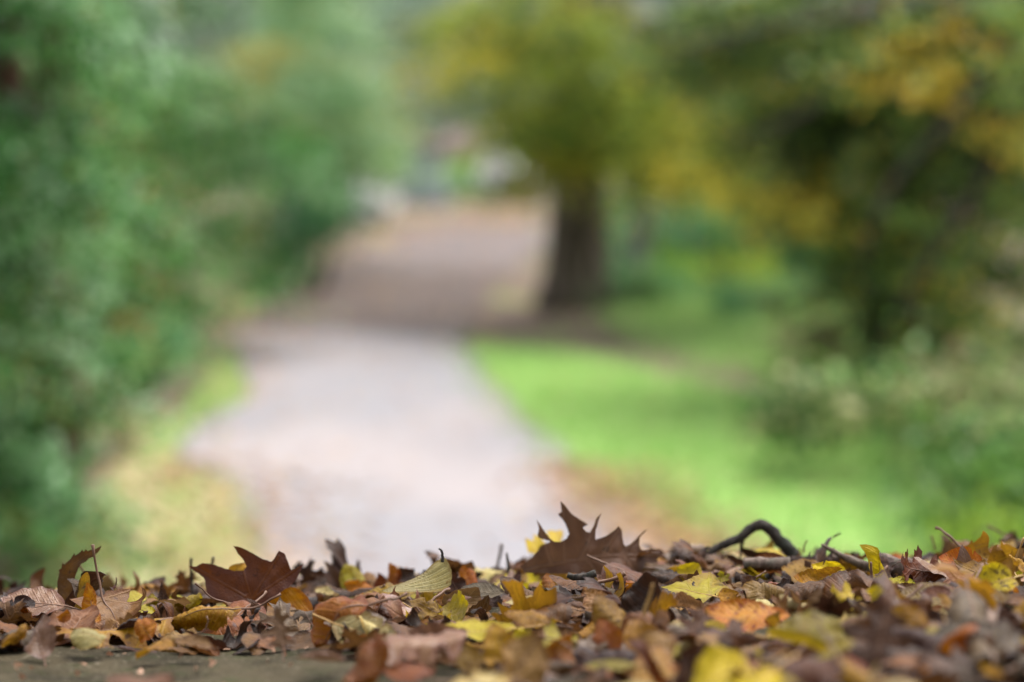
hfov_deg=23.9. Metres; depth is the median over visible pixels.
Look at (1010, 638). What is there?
oak leaf
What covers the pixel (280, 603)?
oak leaf
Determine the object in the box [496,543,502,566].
twig
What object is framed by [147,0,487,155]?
distant tree
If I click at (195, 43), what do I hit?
distant tree
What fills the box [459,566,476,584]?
lime tree leaf
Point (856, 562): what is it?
stick
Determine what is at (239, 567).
beech leaf
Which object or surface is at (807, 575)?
hornbeam leaf
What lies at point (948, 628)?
beech leaf
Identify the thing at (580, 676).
beech leaf
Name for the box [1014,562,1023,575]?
beech leaf
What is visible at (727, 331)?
rough grass
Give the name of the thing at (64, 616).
round leaf
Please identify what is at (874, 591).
lime tree leaf
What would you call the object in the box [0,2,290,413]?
laurel shrub
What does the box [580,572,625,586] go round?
twig
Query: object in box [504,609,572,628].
hornbeam leaf
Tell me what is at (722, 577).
maple leaf
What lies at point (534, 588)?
round leaf
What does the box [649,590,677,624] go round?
round leaf
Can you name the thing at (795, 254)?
shrub
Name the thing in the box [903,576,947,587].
hornbeam leaf
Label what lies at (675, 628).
beech leaf
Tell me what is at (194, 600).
lime tree leaf
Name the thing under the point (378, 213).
white flowering plant
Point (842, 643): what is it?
beech leaf
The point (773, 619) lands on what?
hornbeam leaf
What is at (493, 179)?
white flowering plant
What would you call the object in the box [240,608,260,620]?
willow leaf
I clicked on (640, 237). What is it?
birch tree
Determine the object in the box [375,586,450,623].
oak leaf
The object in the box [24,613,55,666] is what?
beech leaf
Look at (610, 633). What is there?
lime tree leaf
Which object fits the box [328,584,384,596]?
willow leaf
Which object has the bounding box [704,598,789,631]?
hornbeam leaf
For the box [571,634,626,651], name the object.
maple leaf
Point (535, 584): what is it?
hornbeam leaf
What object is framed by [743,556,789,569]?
twig
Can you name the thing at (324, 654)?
beech leaf
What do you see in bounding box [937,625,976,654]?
beech leaf
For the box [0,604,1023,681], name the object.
pavement
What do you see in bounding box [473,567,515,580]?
oak leaf
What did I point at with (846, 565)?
round leaf
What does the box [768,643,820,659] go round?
beech leaf
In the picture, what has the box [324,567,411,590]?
oak leaf
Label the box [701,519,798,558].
arched twig
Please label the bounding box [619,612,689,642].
beech leaf
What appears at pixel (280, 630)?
oak leaf
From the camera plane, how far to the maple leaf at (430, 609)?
2.72 m
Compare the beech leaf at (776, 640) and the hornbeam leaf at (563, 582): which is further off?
the hornbeam leaf at (563, 582)
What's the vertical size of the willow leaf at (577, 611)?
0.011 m
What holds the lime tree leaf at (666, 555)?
on the leaf litter
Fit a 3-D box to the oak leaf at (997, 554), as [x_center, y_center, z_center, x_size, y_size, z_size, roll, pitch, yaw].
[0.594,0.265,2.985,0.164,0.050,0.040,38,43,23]
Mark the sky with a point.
(647, 9)
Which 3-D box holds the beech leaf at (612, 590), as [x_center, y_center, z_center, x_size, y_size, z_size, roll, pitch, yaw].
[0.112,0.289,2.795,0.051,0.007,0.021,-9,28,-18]
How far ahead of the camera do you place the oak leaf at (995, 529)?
3.43 m
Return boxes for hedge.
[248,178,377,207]
[368,156,510,198]
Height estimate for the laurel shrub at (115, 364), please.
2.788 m
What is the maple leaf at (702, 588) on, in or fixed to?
on the leaf litter
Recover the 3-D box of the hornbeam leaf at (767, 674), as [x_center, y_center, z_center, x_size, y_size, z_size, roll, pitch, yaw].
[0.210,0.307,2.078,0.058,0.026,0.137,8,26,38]
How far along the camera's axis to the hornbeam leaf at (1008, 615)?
2.25 m
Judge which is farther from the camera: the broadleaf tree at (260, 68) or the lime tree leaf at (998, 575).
the broadleaf tree at (260, 68)
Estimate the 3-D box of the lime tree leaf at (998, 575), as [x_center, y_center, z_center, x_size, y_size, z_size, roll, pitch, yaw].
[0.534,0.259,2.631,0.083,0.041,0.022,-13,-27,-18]
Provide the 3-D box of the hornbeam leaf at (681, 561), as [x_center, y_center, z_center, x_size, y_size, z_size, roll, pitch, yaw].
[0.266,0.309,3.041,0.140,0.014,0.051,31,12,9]
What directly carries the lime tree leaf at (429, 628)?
on the pavement
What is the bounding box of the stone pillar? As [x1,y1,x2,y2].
[400,138,448,203]
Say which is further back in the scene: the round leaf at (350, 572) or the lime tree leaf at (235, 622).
the round leaf at (350, 572)
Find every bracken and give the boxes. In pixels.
[731,301,865,382]
[877,322,1023,455]
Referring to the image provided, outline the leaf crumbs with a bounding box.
[1,560,1023,681]
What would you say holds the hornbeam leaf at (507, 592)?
on the pavement
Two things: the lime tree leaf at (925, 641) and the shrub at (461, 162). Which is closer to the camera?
the lime tree leaf at (925, 641)
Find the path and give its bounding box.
[177,226,681,578]
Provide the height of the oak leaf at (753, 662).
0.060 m
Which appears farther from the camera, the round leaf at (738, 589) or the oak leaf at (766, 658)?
the round leaf at (738, 589)
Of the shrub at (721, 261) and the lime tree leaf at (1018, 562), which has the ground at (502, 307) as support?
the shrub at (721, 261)
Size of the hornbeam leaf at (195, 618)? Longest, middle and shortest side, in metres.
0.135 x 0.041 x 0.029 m
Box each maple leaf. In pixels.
[70,544,146,629]
[119,571,128,587]
[189,546,303,603]
[400,567,425,593]
[407,597,445,619]
[515,617,577,647]
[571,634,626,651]
[662,576,720,602]
[714,571,729,581]
[831,580,864,609]
[908,644,1017,681]
[953,551,1023,591]
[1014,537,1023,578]
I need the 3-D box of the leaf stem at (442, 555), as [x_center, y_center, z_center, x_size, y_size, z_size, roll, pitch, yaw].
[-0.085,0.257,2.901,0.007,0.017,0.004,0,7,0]
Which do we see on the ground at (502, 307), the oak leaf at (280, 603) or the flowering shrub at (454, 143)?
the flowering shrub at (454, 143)
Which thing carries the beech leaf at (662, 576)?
on the leaf litter
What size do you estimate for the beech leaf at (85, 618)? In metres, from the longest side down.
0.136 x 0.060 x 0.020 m
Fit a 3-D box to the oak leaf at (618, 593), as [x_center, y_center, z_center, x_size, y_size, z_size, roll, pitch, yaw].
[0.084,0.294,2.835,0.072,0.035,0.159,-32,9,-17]
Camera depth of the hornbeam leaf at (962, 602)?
2.35 m
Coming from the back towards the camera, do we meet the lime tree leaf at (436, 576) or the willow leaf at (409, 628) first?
the lime tree leaf at (436, 576)
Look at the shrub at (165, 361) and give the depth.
16.60 m
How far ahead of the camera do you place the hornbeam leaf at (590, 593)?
2.72 m
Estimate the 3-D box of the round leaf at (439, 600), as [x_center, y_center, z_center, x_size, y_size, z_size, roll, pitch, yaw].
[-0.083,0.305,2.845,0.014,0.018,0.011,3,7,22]
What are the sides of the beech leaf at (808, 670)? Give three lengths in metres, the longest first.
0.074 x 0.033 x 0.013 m
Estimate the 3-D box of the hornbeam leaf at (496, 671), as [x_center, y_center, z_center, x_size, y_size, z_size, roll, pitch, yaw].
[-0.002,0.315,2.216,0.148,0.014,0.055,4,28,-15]
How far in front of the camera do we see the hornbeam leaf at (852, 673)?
2.06 m
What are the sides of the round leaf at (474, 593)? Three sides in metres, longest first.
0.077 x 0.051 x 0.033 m
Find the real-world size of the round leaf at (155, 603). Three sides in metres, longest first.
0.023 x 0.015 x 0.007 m
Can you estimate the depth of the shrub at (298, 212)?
23.41 m
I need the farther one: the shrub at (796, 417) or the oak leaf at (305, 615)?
the shrub at (796, 417)
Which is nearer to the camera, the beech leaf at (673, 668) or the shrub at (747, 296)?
the beech leaf at (673, 668)
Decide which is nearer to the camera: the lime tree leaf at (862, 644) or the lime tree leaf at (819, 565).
the lime tree leaf at (862, 644)
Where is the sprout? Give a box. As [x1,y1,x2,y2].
[190,558,193,594]
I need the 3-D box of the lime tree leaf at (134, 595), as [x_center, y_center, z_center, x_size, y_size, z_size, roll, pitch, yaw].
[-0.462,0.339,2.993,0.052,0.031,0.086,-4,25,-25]
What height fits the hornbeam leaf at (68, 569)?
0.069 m
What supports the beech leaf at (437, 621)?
on the leaf litter
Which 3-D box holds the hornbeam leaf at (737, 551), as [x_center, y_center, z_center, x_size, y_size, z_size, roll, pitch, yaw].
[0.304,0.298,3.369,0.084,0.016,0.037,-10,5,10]
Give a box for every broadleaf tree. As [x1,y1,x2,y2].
[0,0,217,502]
[26,0,406,324]
[107,0,477,260]
[385,0,892,313]
[592,0,1023,403]
[791,0,1023,241]
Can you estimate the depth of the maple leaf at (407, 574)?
3.18 m
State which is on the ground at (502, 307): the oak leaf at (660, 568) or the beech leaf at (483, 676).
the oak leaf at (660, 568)
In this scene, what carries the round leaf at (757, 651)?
on the pavement
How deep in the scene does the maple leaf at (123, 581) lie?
3.45 m
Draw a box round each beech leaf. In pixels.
[0,586,80,615]
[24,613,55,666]
[48,605,98,645]
[65,571,107,606]
[135,637,174,658]
[175,634,218,648]
[223,563,246,604]
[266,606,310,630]
[297,648,354,660]
[310,591,408,647]
[324,608,398,626]
[344,580,372,594]
[366,592,401,611]
[382,661,433,681]
[407,597,481,623]
[413,646,483,664]
[420,592,433,601]
[445,572,465,594]
[453,666,531,681]
[461,582,503,597]
[482,621,515,669]
[501,594,561,681]
[510,603,572,631]
[541,634,636,669]
[547,672,607,681]
[554,593,586,603]
[606,585,627,592]
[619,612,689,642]
[636,620,705,655]
[651,569,686,582]
[659,575,686,584]
[667,624,687,634]
[667,665,677,670]
[668,618,745,635]
[712,567,739,580]
[733,580,791,606]
[740,552,790,574]
[740,573,773,603]
[741,567,766,579]
[747,620,786,638]
[759,638,791,653]
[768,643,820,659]
[780,658,863,681]
[782,578,847,599]
[816,637,854,659]
[860,544,882,575]
[891,552,927,558]
[898,582,956,611]
[899,599,927,612]
[920,585,951,597]
[934,617,1021,640]
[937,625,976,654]
[946,606,1023,622]
[1012,601,1023,627]
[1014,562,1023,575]
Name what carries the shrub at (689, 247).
on the ground at (502, 307)
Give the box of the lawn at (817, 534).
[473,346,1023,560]
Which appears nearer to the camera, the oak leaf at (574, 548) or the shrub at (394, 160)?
the oak leaf at (574, 548)
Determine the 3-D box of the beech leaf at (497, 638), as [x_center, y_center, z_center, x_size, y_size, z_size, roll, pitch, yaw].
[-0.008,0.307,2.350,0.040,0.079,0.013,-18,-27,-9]
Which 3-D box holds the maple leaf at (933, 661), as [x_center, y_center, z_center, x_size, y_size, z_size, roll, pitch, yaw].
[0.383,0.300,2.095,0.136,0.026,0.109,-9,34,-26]
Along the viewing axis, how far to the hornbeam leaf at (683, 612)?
2.70 m
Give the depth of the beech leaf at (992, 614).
2.36 m
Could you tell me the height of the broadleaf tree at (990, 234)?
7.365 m
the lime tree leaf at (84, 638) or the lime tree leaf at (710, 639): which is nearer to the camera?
the lime tree leaf at (710, 639)
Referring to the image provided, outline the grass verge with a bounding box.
[25,354,269,588]
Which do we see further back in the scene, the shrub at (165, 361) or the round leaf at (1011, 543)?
the shrub at (165, 361)
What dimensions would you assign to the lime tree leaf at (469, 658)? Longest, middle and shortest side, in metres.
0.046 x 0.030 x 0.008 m
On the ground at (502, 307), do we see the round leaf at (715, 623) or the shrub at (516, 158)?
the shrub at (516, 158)
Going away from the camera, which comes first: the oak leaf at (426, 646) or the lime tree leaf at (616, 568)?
the oak leaf at (426, 646)
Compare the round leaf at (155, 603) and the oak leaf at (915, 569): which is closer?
the oak leaf at (915, 569)
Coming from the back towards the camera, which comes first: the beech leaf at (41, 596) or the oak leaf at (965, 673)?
the beech leaf at (41, 596)
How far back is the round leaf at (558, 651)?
2.39 m
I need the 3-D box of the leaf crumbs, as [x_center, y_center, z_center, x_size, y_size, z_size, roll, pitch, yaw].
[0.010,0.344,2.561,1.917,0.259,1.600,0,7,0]
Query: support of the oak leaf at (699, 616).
on the leaf litter
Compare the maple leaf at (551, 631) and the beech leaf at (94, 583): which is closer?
the maple leaf at (551, 631)
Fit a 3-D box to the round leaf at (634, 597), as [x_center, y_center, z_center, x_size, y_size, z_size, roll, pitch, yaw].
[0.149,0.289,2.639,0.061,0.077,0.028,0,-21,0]
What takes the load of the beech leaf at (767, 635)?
on the pavement
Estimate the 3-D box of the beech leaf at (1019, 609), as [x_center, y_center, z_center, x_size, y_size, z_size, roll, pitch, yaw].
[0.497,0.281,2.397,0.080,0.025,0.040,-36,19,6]
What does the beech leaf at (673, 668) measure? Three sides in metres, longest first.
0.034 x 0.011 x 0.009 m
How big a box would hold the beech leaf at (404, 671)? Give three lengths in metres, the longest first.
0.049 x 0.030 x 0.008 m
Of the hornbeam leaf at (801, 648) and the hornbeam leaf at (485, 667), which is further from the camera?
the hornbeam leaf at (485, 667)
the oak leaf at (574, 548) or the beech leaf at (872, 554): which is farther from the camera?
the oak leaf at (574, 548)
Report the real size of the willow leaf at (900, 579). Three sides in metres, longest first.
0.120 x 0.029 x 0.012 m
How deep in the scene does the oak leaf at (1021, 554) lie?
3.06 m
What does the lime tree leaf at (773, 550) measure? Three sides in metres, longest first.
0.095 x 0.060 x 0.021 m
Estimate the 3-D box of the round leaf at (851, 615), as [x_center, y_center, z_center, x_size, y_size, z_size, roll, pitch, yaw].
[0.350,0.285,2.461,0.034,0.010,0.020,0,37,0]
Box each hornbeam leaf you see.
[57,546,100,600]
[171,593,280,631]
[195,582,271,626]
[312,611,395,642]
[362,582,414,598]
[431,667,504,681]
[446,619,540,640]
[454,650,490,673]
[500,576,533,596]
[504,594,532,604]
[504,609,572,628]
[521,574,526,581]
[528,581,539,588]
[549,575,603,589]
[571,594,583,601]
[581,587,620,611]
[629,646,676,681]
[670,607,691,620]
[671,591,704,609]
[675,559,724,584]
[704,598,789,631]
[706,545,757,560]
[733,653,798,681]
[755,644,804,669]
[765,609,780,626]
[779,594,806,609]
[794,565,888,582]
[815,620,875,681]
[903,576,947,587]
[914,557,946,576]
[945,577,989,624]
[978,663,1005,677]
[993,588,1023,601]
[996,603,1023,637]
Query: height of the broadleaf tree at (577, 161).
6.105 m
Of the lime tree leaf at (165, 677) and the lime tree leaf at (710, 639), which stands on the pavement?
the lime tree leaf at (165, 677)
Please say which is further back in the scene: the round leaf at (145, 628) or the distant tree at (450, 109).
the distant tree at (450, 109)
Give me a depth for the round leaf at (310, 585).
3.26 m
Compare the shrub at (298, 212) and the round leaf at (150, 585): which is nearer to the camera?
the round leaf at (150, 585)
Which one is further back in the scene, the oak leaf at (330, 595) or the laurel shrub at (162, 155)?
the laurel shrub at (162, 155)
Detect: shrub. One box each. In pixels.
[0,0,225,587]
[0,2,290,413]
[0,17,246,475]
[5,0,306,360]
[66,50,357,316]
[95,301,238,394]
[228,129,377,290]
[364,149,405,193]
[440,118,479,172]
[444,147,491,195]
[480,152,520,195]
[527,180,790,289]
[572,245,712,307]
[610,183,873,290]
[636,226,815,298]
[691,260,863,319]
[707,310,1023,471]
[709,179,932,293]
[867,378,1023,555]
[903,479,1023,554]
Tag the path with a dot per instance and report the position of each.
(458, 485)
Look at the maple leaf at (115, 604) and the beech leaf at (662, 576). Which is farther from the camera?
the beech leaf at (662, 576)
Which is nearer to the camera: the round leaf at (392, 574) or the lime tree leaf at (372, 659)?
the lime tree leaf at (372, 659)
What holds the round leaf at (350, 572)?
on the leaf litter
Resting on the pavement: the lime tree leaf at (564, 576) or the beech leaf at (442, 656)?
the beech leaf at (442, 656)
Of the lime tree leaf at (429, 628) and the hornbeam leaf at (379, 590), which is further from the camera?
the hornbeam leaf at (379, 590)
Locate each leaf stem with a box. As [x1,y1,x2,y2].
[438,548,443,561]
[642,584,653,615]
[870,562,872,576]
[930,535,935,549]
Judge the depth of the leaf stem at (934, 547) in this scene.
3.25 m
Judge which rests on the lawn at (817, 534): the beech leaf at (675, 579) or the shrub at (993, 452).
the shrub at (993, 452)
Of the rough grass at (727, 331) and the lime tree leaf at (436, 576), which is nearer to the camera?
the lime tree leaf at (436, 576)
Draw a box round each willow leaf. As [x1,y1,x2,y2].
[81,582,102,629]
[156,582,167,617]
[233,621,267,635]
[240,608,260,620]
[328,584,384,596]
[387,622,411,630]
[545,671,558,677]
[571,606,591,616]
[584,656,655,670]
[807,577,828,611]
[890,576,928,583]
[949,563,983,599]
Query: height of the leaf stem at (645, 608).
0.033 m
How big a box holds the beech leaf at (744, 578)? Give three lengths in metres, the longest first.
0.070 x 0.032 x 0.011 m
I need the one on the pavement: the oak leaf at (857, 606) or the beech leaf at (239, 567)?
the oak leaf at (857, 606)
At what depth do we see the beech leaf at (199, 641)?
2.55 m
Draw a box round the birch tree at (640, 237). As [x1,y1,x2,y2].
[606,0,655,294]
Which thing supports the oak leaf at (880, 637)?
on the leaf litter
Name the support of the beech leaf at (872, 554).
on the pavement
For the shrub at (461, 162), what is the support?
on the ground at (502, 307)
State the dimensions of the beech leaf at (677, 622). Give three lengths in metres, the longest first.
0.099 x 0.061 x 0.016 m
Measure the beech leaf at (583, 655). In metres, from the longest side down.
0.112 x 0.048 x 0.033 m
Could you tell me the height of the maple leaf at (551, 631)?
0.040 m
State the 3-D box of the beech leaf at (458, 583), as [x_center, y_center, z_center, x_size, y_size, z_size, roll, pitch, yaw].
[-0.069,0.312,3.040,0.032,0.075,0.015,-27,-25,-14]
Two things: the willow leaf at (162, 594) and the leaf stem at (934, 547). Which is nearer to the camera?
the willow leaf at (162, 594)
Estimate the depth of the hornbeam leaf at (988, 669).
2.08 m
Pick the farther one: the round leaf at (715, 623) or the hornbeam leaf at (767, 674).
the round leaf at (715, 623)
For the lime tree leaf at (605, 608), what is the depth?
2.58 m
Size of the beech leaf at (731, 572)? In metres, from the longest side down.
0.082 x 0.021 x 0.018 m
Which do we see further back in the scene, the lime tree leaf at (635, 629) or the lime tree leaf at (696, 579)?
the lime tree leaf at (696, 579)
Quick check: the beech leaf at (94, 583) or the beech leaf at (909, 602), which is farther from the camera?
the beech leaf at (94, 583)
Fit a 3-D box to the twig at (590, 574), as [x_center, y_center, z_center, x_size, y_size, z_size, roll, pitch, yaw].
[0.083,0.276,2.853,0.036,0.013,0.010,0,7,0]
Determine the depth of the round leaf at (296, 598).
2.98 m
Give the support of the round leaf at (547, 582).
on the round leaf at (534, 588)
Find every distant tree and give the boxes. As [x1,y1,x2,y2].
[57,0,226,164]
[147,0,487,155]
[332,0,550,135]
[444,0,731,148]
[695,0,1023,151]
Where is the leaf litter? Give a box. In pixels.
[0,530,1023,681]
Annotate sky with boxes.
[109,0,937,52]
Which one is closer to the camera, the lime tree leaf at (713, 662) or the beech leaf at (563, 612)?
the lime tree leaf at (713, 662)
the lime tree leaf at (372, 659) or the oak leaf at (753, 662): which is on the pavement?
the lime tree leaf at (372, 659)
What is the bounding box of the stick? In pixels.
[821,543,867,570]
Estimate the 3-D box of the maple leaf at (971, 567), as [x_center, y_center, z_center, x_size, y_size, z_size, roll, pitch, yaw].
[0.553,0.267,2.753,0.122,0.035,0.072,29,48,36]
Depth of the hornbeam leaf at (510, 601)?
2.75 m
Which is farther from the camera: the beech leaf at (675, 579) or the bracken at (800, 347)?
the bracken at (800, 347)
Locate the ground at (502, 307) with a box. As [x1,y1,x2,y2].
[0,53,1023,626]
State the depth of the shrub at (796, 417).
13.08 m
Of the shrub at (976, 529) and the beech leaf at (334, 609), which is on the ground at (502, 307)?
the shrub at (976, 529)
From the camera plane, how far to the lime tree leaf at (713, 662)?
2.14 m
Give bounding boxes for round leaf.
[57,609,70,622]
[134,617,156,642]
[143,584,182,592]
[146,594,157,606]
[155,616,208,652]
[267,587,312,611]
[290,577,318,593]
[315,586,337,594]
[340,564,364,589]
[388,563,397,584]
[402,590,468,621]
[435,591,444,605]
[442,587,485,615]
[530,585,565,592]
[541,573,555,588]
[547,634,576,663]
[621,572,675,621]
[625,580,633,591]
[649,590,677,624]
[677,562,701,580]
[702,620,725,635]
[718,588,740,601]
[734,570,765,590]
[754,648,761,662]
[839,552,860,569]
[845,614,856,617]
[891,601,928,629]
[993,540,1023,547]
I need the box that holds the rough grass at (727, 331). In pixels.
[552,289,982,403]
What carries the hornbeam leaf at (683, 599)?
on the pavement
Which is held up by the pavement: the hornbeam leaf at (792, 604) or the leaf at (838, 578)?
the leaf at (838, 578)
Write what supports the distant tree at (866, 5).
on the ground at (502, 307)
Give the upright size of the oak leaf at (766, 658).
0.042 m
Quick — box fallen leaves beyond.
[34,197,1017,583]
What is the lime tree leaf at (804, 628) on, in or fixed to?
on the leaf litter
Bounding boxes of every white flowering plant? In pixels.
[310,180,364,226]
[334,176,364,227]
[340,180,402,227]
[472,151,519,201]
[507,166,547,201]
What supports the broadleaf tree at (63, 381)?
on the ground at (502, 307)
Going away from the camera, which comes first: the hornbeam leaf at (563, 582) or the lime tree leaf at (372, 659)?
the lime tree leaf at (372, 659)
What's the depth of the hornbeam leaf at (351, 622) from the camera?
2.62 m
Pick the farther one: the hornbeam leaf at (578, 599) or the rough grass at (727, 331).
the rough grass at (727, 331)
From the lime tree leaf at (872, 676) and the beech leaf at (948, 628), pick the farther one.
the beech leaf at (948, 628)
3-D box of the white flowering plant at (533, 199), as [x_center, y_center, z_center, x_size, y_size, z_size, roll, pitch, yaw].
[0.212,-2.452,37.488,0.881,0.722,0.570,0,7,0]
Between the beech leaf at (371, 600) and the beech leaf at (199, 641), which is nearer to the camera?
the beech leaf at (199, 641)
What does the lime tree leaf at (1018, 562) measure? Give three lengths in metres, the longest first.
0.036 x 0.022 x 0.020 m
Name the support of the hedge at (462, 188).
on the ground at (502, 307)
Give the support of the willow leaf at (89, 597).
on the leaf litter
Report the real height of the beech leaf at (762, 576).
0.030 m
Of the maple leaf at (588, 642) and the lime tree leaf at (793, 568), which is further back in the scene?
the lime tree leaf at (793, 568)
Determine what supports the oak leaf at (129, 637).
on the pavement
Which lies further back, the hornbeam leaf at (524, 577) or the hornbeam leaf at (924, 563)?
the hornbeam leaf at (524, 577)
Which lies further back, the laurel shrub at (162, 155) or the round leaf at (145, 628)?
the laurel shrub at (162, 155)
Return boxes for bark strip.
[867,553,912,575]
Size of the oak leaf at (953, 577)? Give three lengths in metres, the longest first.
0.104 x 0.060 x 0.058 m
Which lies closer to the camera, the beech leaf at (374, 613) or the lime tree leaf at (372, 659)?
the lime tree leaf at (372, 659)
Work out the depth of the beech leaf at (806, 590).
2.75 m
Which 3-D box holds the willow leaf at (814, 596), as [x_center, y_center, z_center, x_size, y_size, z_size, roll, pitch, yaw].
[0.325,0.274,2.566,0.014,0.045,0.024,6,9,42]
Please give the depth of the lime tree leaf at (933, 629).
2.28 m
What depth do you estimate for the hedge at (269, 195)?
35.32 m
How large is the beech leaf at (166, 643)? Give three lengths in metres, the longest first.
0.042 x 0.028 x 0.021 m
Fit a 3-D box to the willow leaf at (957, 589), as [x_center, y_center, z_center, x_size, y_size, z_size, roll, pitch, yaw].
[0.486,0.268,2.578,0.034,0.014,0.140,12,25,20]
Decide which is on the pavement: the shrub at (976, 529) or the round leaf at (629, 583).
the round leaf at (629, 583)
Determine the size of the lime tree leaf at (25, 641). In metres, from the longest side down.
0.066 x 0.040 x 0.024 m
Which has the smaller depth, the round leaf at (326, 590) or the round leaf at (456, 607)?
the round leaf at (456, 607)
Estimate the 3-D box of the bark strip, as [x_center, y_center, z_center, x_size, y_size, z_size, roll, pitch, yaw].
[0.482,0.282,3.035,0.072,0.045,0.031,0,7,0]
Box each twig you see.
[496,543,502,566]
[504,553,509,591]
[567,570,596,580]
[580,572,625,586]
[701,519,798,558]
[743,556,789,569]
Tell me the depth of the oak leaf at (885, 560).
3.02 m
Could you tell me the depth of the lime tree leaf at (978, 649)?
2.14 m
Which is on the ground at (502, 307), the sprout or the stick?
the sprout
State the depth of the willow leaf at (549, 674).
2.28 m
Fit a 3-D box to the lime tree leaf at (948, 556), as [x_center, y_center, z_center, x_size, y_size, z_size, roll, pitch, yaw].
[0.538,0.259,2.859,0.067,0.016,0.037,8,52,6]
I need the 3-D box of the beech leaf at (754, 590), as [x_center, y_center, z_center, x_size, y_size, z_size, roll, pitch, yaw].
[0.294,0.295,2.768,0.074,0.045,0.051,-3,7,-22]
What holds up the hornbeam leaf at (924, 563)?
on the leaf litter
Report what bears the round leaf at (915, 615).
on the leaf litter
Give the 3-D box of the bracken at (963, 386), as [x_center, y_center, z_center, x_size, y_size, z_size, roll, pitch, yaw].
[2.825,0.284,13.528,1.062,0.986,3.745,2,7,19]
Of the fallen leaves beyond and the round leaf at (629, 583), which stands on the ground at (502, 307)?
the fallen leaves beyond
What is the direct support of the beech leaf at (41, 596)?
on the leaf litter
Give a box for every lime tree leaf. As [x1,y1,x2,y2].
[0,595,49,609]
[1,624,27,647]
[2,629,32,647]
[70,628,113,649]
[106,673,173,681]
[127,590,153,613]
[174,592,202,613]
[200,590,266,634]
[343,632,389,681]
[382,558,451,592]
[403,621,466,661]
[455,642,483,672]
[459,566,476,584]
[550,573,572,584]
[586,554,641,587]
[591,594,625,628]
[591,618,622,651]
[622,618,657,654]
[660,544,704,562]
[675,572,729,595]
[692,644,787,681]
[696,633,752,661]
[742,548,785,557]
[768,610,844,651]
[781,558,818,582]
[812,560,844,578]
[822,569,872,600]
[836,636,926,672]
[846,649,867,672]
[861,584,899,615]
[869,662,906,681]
[891,627,967,659]
[925,613,945,633]
[939,546,981,562]
[968,640,1005,670]
[974,562,1023,590]
[1009,554,1023,572]
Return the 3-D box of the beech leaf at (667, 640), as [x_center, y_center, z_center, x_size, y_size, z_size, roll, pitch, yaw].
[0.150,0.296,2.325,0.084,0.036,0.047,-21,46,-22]
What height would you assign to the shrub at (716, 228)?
1.312 m
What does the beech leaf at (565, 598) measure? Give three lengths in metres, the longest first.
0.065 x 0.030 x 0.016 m
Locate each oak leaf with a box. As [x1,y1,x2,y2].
[56,605,209,648]
[251,597,297,636]
[257,606,299,661]
[289,609,313,626]
[311,585,354,598]
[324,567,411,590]
[370,629,470,675]
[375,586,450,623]
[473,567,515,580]
[520,501,663,574]
[562,566,623,597]
[644,566,704,571]
[675,591,715,637]
[743,635,851,669]
[748,642,793,667]
[802,583,923,618]
[844,579,915,671]
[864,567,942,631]
[879,552,898,577]
[901,546,942,583]
[927,562,997,611]
[935,526,1018,571]
[941,561,1018,592]
[951,661,984,681]
[977,618,1023,674]
[987,525,1020,540]
[1015,548,1023,570]
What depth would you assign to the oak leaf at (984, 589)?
2.46 m
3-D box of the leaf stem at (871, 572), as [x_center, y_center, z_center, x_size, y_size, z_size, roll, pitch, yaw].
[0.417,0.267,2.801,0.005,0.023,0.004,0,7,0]
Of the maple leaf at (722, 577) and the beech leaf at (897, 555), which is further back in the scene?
the beech leaf at (897, 555)
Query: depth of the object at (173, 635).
2.70 m
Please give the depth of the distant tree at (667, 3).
50.89 m
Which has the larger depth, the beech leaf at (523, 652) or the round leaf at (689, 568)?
the round leaf at (689, 568)
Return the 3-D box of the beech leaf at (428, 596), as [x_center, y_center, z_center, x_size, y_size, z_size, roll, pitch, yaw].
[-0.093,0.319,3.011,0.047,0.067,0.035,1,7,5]
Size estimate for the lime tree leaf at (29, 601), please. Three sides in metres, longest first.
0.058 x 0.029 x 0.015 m
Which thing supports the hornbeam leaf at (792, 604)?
on the leaf litter
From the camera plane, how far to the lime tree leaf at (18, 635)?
2.57 m
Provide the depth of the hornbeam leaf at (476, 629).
2.56 m
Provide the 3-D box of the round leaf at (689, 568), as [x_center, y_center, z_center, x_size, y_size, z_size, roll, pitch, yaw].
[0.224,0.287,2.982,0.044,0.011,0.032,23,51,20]
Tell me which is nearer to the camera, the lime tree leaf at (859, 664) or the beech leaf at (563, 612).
the lime tree leaf at (859, 664)
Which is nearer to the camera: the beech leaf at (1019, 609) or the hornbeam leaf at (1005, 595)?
the beech leaf at (1019, 609)

